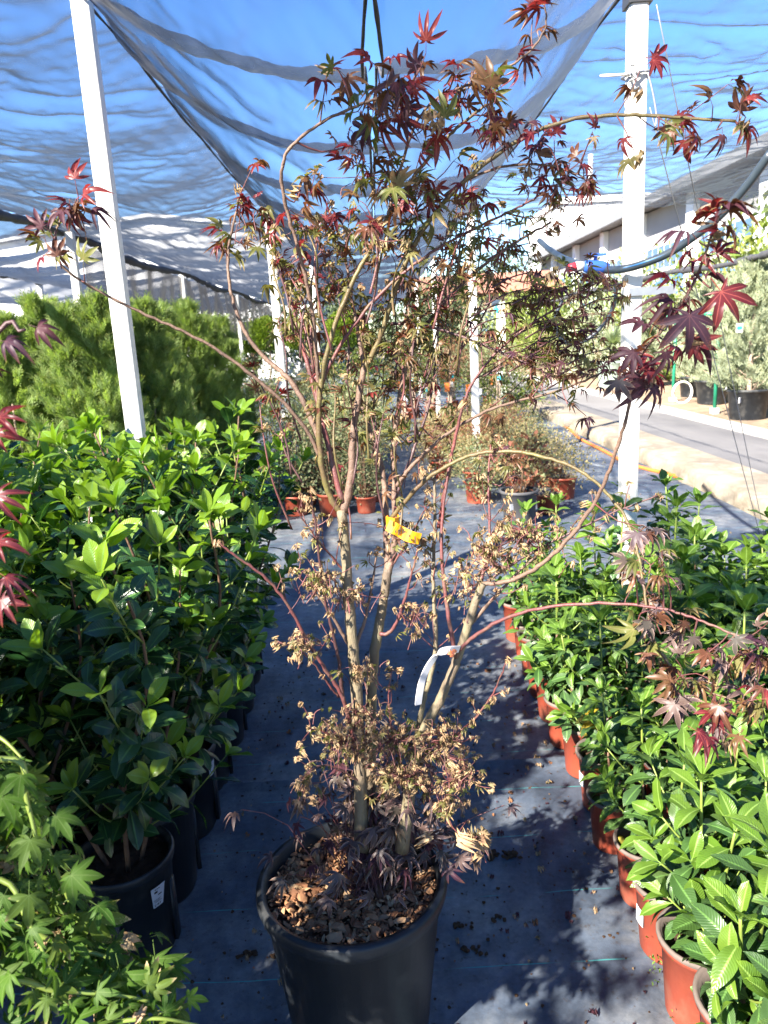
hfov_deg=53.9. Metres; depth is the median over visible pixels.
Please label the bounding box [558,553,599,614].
potted viburnum
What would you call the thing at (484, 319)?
hedge tree
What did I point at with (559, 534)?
potted viburnum
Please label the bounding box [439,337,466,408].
staked sapling
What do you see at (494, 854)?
soil crumbs
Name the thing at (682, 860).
potted viburnum
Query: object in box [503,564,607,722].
potted viburnum
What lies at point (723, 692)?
potted viburnum
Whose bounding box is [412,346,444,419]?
staked sapling
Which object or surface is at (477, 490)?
shrub
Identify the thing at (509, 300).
hedge tree
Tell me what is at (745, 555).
potted viburnum
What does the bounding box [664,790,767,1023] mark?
potted viburnum
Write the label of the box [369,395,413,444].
border shrub
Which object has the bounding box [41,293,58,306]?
thuja
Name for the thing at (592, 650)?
potted viburnum
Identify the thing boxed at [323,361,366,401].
border shrub
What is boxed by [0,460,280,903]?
potted laurel
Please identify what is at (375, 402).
rose shrub
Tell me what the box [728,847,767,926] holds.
potted viburnum
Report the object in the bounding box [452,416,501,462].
shrub
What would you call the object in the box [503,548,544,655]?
potted viburnum
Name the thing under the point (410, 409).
staked sapling
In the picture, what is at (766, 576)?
potted viburnum
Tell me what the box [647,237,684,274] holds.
window
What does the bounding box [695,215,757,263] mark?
window
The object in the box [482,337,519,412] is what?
staked sapling
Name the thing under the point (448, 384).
staked sapling
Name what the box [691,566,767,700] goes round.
potted viburnum
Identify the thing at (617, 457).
orange hose
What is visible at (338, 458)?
rose shrub
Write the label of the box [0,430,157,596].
potted laurel
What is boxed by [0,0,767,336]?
sky
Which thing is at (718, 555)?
potted viburnum
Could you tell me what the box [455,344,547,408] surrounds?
border shrub
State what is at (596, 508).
potted viburnum
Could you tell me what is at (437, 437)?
shrub
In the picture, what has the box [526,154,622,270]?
white building
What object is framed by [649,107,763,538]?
guy wire
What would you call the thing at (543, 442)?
shrub
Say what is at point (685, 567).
potted viburnum
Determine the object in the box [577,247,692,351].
hedge tree
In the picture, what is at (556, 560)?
potted viburnum
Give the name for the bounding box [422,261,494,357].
dark tree
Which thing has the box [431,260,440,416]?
net post
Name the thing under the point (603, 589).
potted viburnum
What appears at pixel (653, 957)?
weeds
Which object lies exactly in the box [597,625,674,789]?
potted viburnum
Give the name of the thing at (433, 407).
staked sapling
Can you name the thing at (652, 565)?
potted viburnum
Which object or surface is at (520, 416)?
shrub
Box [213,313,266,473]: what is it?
thuja
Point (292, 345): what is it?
globe tree
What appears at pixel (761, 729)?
potted viburnum
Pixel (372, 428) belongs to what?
rose shrub
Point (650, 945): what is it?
potted viburnum
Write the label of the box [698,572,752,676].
potted viburnum
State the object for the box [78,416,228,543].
potted laurel
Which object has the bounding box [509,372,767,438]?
kerb strip
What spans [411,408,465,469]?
shrub
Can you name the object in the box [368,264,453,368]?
dark tree
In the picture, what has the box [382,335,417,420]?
staked sapling
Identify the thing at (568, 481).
shrub
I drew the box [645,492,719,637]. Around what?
potted viburnum
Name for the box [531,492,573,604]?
potted viburnum
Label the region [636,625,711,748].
potted viburnum
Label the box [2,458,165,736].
potted laurel
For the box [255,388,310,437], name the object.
border shrub
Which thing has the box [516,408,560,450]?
shrub
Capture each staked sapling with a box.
[380,344,423,433]
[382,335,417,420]
[397,349,417,411]
[400,338,422,406]
[405,340,424,418]
[409,340,435,416]
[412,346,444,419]
[415,352,440,427]
[423,327,469,426]
[432,332,465,415]
[439,336,464,407]
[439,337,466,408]
[452,343,480,417]
[455,339,490,394]
[463,344,485,410]
[478,330,520,420]
[479,344,505,413]
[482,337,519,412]
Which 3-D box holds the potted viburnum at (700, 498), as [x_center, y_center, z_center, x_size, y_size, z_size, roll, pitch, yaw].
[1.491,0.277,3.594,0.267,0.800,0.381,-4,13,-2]
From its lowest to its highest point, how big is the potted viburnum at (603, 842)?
0.559 m
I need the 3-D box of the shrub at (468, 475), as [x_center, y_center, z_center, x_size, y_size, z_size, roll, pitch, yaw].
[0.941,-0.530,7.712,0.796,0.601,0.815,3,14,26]
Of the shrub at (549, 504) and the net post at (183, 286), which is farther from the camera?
the net post at (183, 286)
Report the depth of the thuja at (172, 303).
8.53 m
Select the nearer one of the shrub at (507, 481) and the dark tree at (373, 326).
the shrub at (507, 481)
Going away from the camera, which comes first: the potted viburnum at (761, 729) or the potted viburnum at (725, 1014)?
the potted viburnum at (725, 1014)
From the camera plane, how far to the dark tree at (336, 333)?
43.22 m
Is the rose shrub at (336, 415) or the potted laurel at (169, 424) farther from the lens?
the rose shrub at (336, 415)
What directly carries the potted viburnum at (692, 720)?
on the weed cloth
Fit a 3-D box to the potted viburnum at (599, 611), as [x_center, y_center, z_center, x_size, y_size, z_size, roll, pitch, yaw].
[0.710,0.632,2.434,0.282,0.708,0.314,-3,13,0]
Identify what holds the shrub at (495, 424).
on the weed cloth
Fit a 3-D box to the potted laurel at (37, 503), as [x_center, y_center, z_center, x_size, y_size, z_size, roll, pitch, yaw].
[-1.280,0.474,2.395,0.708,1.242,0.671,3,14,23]
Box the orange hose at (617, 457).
[565,426,676,477]
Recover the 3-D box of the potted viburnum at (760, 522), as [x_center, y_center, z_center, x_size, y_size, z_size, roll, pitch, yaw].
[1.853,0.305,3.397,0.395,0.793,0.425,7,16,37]
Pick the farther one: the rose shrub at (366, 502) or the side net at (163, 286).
the side net at (163, 286)
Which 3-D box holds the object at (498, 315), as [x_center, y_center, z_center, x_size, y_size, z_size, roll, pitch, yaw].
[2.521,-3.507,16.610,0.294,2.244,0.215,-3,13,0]
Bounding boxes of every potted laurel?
[0,406,108,473]
[0,418,106,703]
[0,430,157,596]
[0,433,177,909]
[0,440,46,703]
[0,454,216,783]
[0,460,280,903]
[0,481,253,964]
[0,496,79,741]
[0,501,161,978]
[0,524,50,719]
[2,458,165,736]
[4,417,215,593]
[5,456,32,485]
[7,430,128,491]
[12,425,283,790]
[35,459,270,839]
[37,396,291,745]
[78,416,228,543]
[121,424,316,714]
[153,437,293,684]
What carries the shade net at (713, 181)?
attached to the net post at (637, 17)
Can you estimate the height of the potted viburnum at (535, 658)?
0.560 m
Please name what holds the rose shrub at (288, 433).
on the weed cloth
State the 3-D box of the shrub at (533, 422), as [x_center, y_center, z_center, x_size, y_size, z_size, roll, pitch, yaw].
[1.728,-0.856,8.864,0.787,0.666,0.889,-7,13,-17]
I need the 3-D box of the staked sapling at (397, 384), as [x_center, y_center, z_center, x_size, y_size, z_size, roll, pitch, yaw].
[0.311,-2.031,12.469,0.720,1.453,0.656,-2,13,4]
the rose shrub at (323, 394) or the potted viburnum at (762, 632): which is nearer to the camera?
the potted viburnum at (762, 632)
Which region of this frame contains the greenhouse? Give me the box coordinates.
[0,243,340,379]
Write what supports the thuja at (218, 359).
on the weed cloth
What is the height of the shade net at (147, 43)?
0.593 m
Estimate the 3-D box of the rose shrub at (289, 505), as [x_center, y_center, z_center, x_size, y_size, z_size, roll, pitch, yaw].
[-0.860,-0.511,6.902,0.688,1.103,0.736,-13,16,-36]
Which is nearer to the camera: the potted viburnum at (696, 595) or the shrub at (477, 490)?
the potted viburnum at (696, 595)
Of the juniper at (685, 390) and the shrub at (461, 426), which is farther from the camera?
the juniper at (685, 390)
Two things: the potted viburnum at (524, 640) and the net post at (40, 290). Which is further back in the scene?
the net post at (40, 290)
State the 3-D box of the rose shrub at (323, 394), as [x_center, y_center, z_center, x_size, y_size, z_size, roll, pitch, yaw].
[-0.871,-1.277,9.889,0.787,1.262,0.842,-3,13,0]
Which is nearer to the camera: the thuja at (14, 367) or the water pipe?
the water pipe
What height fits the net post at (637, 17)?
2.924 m
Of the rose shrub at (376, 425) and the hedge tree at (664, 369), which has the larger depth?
the hedge tree at (664, 369)
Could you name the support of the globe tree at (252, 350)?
on the weed cloth
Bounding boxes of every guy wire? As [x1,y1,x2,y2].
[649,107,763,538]
[656,4,766,534]
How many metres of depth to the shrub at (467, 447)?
8.29 m
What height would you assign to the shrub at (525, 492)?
0.790 m
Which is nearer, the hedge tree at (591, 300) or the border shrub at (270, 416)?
the border shrub at (270, 416)
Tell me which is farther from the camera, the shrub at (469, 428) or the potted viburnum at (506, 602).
the shrub at (469, 428)
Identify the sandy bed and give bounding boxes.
[508,351,767,428]
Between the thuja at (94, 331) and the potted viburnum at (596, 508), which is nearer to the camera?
the potted viburnum at (596, 508)
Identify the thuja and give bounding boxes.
[0,305,68,485]
[4,289,67,456]
[6,373,21,454]
[16,295,123,466]
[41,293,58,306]
[46,285,166,502]
[58,299,117,451]
[113,290,215,518]
[144,296,221,469]
[170,294,229,381]
[170,294,241,488]
[185,310,255,478]
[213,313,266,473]
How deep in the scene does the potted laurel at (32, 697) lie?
2.09 m
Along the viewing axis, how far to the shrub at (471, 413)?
11.32 m
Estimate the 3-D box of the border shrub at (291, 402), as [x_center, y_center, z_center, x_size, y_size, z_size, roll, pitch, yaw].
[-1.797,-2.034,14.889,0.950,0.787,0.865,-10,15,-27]
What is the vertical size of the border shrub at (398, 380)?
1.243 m
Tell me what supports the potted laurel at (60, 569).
on the weed cloth
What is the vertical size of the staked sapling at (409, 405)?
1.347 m
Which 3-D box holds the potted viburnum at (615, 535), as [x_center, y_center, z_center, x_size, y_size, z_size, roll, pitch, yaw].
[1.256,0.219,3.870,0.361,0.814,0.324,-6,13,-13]
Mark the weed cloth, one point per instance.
(558, 983)
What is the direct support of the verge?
on the ground
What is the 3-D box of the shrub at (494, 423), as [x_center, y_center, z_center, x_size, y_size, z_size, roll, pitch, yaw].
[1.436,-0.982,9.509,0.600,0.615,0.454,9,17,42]
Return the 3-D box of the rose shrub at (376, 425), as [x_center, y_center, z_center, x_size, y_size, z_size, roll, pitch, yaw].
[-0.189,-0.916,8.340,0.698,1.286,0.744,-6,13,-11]
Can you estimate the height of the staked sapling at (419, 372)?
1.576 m
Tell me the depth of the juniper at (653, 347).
16.77 m
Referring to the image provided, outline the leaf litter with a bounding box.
[183,496,730,1023]
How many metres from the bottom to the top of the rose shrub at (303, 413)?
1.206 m
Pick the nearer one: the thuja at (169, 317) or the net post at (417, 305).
the thuja at (169, 317)
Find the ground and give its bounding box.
[334,341,754,516]
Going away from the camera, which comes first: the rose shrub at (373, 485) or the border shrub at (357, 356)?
the rose shrub at (373, 485)
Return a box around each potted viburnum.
[495,499,544,642]
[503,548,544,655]
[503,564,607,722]
[511,553,594,698]
[513,606,594,749]
[515,526,579,676]
[522,529,577,612]
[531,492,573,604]
[538,612,629,778]
[555,597,652,811]
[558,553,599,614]
[561,541,617,650]
[563,577,646,678]
[573,670,647,854]
[574,500,616,595]
[575,494,644,668]
[582,682,686,908]
[586,579,633,708]
[586,583,662,723]
[596,481,651,607]
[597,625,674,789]
[606,537,739,718]
[618,728,737,965]
[624,541,665,643]
[626,744,767,1023]
[628,546,700,678]
[628,639,760,835]
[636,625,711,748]
[636,663,692,795]
[639,469,702,590]
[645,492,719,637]
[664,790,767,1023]
[669,515,740,664]
[678,487,740,586]
[684,715,764,875]
[689,748,767,925]
[691,549,738,601]
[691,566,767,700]
[695,992,767,1023]
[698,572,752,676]
[701,666,766,751]
[704,599,767,716]
[705,539,767,642]
[706,582,767,793]
[717,546,767,647]
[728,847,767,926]
[729,534,766,589]
[736,688,767,870]
[738,570,767,681]
[740,532,767,587]
[749,506,767,569]
[758,561,767,567]
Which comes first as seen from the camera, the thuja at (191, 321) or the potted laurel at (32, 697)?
the potted laurel at (32, 697)
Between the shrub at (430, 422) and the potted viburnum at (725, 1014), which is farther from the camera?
the shrub at (430, 422)
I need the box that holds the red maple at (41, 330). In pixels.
[0,319,65,626]
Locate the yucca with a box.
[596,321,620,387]
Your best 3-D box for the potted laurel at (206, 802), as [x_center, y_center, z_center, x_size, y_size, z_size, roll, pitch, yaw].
[-0.685,0.442,2.413,0.703,1.234,0.667,-3,13,0]
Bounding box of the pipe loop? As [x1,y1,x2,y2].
[554,277,617,344]
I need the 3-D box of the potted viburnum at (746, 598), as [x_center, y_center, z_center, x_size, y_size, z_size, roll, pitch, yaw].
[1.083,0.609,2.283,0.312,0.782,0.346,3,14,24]
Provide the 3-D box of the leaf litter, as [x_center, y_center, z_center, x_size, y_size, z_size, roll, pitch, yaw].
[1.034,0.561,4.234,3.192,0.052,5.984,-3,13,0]
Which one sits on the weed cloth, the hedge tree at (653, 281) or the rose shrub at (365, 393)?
the rose shrub at (365, 393)
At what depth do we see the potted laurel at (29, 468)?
3.52 m
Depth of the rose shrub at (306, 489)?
7.31 m
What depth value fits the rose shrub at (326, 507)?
6.81 m
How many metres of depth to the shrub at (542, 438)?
8.13 m
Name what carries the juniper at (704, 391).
on the sandy bed
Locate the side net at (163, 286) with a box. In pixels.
[82,246,273,344]
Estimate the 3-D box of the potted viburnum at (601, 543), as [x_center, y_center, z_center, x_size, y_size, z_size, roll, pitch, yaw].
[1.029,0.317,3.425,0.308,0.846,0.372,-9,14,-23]
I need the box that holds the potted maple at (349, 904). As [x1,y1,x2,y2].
[17,0,767,1023]
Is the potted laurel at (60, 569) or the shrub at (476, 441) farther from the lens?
the shrub at (476, 441)
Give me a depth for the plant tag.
1.42 m
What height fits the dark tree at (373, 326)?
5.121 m
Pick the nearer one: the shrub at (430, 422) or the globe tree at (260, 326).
the shrub at (430, 422)
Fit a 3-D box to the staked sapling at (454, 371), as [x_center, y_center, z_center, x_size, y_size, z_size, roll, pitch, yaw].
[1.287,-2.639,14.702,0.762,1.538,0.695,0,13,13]
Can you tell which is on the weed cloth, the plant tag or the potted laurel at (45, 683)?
the potted laurel at (45, 683)
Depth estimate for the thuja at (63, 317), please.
5.65 m
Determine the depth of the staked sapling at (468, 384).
13.40 m
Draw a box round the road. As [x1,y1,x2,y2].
[455,362,767,473]
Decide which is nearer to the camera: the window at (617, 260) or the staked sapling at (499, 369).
the staked sapling at (499, 369)
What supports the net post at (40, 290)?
on the weed cloth
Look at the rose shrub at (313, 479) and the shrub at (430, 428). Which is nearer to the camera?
the rose shrub at (313, 479)
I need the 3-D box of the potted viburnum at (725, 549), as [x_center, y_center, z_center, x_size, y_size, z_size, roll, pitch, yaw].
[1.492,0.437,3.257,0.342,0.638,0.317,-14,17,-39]
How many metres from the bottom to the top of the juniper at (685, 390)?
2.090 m
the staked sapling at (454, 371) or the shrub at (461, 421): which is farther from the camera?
the staked sapling at (454, 371)
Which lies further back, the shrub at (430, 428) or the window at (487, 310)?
the window at (487, 310)
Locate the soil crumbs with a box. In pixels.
[181,648,649,1023]
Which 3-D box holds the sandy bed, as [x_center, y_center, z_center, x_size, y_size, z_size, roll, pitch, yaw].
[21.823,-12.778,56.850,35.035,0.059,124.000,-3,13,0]
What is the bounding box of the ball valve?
[568,253,609,273]
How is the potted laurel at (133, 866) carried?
on the weed cloth
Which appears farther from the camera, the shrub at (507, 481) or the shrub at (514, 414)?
the shrub at (514, 414)
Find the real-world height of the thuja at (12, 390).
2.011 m
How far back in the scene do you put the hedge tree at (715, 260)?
18.05 m
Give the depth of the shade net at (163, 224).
5.34 m
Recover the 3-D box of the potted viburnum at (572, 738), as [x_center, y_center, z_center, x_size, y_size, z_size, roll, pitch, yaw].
[0.682,0.644,2.653,0.377,0.590,0.287,9,18,43]
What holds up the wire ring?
attached to the net post at (637, 17)
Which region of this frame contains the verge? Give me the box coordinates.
[440,362,767,522]
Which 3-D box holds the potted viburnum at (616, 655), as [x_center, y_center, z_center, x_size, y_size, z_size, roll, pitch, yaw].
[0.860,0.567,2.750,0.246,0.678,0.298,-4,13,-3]
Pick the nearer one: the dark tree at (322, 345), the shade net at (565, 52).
the shade net at (565, 52)
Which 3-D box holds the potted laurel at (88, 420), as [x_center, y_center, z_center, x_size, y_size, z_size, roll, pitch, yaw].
[-0.710,0.263,2.891,0.739,1.373,0.796,-2,13,3]
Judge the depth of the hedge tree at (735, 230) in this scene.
20.82 m
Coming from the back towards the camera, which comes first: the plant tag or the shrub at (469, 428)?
the shrub at (469, 428)
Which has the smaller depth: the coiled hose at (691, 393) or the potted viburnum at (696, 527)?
the potted viburnum at (696, 527)
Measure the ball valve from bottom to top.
0.089 m
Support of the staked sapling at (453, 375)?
on the weed cloth
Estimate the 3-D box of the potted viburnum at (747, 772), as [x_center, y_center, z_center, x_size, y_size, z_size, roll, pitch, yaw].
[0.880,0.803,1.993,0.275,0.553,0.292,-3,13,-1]
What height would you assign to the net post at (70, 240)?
2.944 m
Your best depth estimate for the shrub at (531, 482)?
7.08 m
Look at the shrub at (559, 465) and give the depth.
7.65 m
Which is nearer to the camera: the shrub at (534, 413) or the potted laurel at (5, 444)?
the potted laurel at (5, 444)
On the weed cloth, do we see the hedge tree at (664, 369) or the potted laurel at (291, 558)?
the potted laurel at (291, 558)
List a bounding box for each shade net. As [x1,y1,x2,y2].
[0,0,335,305]
[0,211,257,299]
[0,278,168,308]
[90,0,373,309]
[372,0,619,309]
[477,0,767,301]
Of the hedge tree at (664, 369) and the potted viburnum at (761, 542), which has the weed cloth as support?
the potted viburnum at (761, 542)
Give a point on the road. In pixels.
(712, 440)
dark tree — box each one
[244,299,291,377]
[266,297,355,374]
[322,297,404,369]
[326,298,379,364]
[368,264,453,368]
[396,268,482,354]
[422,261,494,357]
[464,233,548,273]
[500,249,545,272]
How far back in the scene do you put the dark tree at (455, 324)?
42.44 m
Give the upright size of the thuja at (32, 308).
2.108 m
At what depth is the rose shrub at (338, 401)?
8.90 m
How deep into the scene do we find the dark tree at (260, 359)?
32.24 m
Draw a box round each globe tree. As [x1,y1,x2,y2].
[227,329,250,396]
[237,331,267,396]
[250,314,288,393]
[284,323,313,391]
[325,309,369,391]
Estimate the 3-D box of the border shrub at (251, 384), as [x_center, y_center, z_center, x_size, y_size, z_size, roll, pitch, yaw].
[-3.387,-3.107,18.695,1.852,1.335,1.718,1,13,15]
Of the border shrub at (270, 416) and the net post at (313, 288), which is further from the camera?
the net post at (313, 288)
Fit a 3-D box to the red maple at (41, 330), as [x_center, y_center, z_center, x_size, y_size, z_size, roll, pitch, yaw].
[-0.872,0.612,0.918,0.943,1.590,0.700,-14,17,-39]
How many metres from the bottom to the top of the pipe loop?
0.282 m
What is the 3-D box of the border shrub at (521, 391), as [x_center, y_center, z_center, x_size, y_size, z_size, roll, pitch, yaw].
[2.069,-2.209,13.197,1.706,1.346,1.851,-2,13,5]
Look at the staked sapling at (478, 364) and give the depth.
14.36 m
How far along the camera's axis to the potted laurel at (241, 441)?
2.59 m
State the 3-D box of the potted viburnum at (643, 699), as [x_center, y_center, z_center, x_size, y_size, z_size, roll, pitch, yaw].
[0.691,0.768,2.027,0.209,0.627,0.298,-12,15,-33]
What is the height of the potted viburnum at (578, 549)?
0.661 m
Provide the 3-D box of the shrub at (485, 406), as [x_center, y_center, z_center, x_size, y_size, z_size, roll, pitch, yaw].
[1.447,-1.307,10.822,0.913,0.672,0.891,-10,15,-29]
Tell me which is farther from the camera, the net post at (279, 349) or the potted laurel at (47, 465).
the net post at (279, 349)
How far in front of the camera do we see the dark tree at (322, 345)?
32.68 m
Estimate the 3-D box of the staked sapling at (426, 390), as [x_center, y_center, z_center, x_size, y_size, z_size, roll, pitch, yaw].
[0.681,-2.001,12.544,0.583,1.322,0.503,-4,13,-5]
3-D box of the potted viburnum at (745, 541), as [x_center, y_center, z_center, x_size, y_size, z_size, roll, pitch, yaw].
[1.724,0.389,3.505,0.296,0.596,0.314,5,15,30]
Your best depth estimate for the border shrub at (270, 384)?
16.70 m
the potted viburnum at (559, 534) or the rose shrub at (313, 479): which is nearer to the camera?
the potted viburnum at (559, 534)
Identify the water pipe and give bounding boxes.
[537,150,767,273]
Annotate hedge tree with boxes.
[448,300,512,353]
[482,300,538,368]
[488,279,570,364]
[496,280,562,355]
[515,257,620,369]
[515,292,593,373]
[542,277,648,379]
[547,255,653,359]
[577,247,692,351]
[586,234,733,380]
[657,204,767,294]
[668,220,766,378]
[696,186,767,287]
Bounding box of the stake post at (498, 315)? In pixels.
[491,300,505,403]
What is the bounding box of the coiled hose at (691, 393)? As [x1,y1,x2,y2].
[672,381,692,402]
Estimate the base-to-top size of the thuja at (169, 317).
2.036 m
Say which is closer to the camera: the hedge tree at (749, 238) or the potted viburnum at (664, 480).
the potted viburnum at (664, 480)
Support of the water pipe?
attached to the net post at (637, 17)
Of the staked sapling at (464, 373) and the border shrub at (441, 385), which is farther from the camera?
the border shrub at (441, 385)
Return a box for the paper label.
[415,646,460,705]
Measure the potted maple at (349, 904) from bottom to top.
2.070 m
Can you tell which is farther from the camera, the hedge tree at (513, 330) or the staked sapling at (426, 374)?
the hedge tree at (513, 330)
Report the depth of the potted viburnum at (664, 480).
3.74 m
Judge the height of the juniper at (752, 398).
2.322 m
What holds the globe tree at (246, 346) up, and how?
on the weed cloth
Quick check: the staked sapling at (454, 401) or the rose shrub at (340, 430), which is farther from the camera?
the staked sapling at (454, 401)
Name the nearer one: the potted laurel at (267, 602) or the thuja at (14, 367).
the potted laurel at (267, 602)
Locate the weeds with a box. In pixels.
[645,936,672,1017]
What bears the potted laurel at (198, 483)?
on the weed cloth
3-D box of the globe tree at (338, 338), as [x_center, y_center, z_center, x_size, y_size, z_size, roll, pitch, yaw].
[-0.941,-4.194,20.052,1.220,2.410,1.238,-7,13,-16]
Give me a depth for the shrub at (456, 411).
11.29 m
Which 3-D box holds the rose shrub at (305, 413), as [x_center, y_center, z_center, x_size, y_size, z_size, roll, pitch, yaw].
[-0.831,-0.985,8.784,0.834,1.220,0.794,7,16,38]
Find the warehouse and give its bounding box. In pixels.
[527,132,767,345]
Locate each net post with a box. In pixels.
[35,283,43,297]
[62,224,82,302]
[70,0,145,442]
[179,274,186,299]
[236,295,246,390]
[265,220,290,471]
[309,265,322,404]
[415,283,422,397]
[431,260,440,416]
[466,208,479,451]
[616,0,675,602]
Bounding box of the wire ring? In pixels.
[600,64,657,126]
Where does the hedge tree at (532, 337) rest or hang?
on the sandy bed
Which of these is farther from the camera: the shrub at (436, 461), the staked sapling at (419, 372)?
the staked sapling at (419, 372)
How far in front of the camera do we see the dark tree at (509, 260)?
54.21 m
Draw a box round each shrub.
[237,359,278,409]
[240,357,308,417]
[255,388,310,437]
[256,387,325,481]
[256,387,344,505]
[256,402,324,516]
[276,378,343,485]
[276,391,304,415]
[278,380,338,466]
[280,378,367,517]
[288,365,328,401]
[293,385,340,463]
[295,370,341,452]
[296,375,366,489]
[310,372,365,449]
[311,385,361,464]
[313,386,365,479]
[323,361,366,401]
[334,393,401,501]
[335,417,389,513]
[336,375,404,480]
[338,370,395,467]
[341,347,394,382]
[341,384,391,447]
[343,376,391,457]
[344,368,394,437]
[354,356,393,393]
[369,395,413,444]
[384,356,424,396]
[402,427,470,478]
[405,413,449,449]
[410,409,450,440]
[410,413,467,459]
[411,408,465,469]
[418,402,455,434]
[435,432,508,503]
[436,407,483,452]
[437,412,500,441]
[438,431,507,482]
[440,365,467,395]
[444,400,470,431]
[445,409,471,443]
[445,432,488,473]
[445,432,522,488]
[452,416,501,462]
[453,401,492,434]
[454,346,550,417]
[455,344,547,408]
[456,422,495,467]
[462,398,506,434]
[470,410,514,445]
[478,426,561,525]
[479,397,521,428]
[480,412,516,437]
[480,430,561,490]
[481,419,522,455]
[485,432,545,486]
[492,403,535,444]
[492,403,536,434]
[499,410,559,451]
[499,418,547,467]
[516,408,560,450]
[516,425,566,473]
[523,430,607,499]
[528,425,589,486]
[536,480,563,514]
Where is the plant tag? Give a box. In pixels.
[386,514,421,543]
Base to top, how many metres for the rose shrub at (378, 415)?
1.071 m
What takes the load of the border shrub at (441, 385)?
on the weed cloth
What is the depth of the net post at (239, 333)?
19.41 m
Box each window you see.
[478,310,495,333]
[608,259,621,282]
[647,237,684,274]
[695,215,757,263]
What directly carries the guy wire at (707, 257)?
attached to the net post at (637, 17)
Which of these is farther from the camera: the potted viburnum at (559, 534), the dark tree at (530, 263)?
the dark tree at (530, 263)
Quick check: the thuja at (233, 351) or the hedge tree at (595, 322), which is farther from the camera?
the hedge tree at (595, 322)
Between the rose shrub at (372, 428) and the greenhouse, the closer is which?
the rose shrub at (372, 428)
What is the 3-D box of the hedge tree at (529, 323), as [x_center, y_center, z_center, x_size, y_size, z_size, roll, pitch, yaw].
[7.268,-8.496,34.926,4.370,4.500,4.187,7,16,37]
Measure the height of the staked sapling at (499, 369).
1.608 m
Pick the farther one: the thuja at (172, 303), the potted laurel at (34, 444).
the thuja at (172, 303)
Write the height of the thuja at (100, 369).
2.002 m
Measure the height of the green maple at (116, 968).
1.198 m
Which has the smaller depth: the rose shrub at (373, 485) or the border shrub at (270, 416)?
the rose shrub at (373, 485)
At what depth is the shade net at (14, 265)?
9.60 m
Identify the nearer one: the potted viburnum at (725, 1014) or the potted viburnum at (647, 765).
the potted viburnum at (725, 1014)
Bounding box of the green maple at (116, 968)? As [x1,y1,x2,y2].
[0,735,208,1023]
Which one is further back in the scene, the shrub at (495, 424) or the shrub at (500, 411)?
the shrub at (500, 411)
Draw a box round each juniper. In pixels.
[616,304,673,386]
[656,286,707,397]
[669,271,746,404]
[695,251,767,420]
[747,305,766,363]
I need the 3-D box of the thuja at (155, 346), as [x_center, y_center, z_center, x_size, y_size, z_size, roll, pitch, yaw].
[-1.889,-0.785,6.262,0.888,2.032,0.927,-9,14,-25]
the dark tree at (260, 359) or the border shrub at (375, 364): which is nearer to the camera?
the border shrub at (375, 364)
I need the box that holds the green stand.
[666,312,719,413]
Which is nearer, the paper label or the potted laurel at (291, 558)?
the paper label
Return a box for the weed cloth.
[0,365,767,1023]
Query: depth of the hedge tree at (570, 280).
25.35 m
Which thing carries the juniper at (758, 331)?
on the sandy bed
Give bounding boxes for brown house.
[412,270,564,356]
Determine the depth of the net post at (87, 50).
3.17 m
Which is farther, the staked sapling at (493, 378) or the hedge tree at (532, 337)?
the hedge tree at (532, 337)
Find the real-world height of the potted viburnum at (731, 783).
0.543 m
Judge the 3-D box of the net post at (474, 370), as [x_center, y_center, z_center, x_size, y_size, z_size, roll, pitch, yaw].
[1.018,-1.916,8.551,0.109,2.944,0.162,-3,13,0]
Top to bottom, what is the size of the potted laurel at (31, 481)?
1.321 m
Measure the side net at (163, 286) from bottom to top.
1.245 m
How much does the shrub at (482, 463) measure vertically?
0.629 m
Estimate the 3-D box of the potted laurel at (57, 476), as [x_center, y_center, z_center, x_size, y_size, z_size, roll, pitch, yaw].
[-1.028,0.322,2.883,0.788,1.294,0.871,2,14,22]
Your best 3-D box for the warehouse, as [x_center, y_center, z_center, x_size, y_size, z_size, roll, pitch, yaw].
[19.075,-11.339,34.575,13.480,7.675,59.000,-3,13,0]
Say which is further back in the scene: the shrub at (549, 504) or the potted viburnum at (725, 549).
the shrub at (549, 504)
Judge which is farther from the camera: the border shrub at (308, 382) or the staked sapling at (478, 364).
the border shrub at (308, 382)
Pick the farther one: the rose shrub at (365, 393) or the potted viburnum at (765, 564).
the rose shrub at (365, 393)
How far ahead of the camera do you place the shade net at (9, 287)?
14.05 m
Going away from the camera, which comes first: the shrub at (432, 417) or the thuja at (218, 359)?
the thuja at (218, 359)
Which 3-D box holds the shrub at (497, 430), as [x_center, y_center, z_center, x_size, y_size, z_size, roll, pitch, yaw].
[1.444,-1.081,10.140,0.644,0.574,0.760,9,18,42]
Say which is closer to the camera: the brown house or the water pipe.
the water pipe
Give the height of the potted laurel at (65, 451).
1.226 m
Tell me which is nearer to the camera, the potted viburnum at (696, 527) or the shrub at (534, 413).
the potted viburnum at (696, 527)
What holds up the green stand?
on the sandy bed

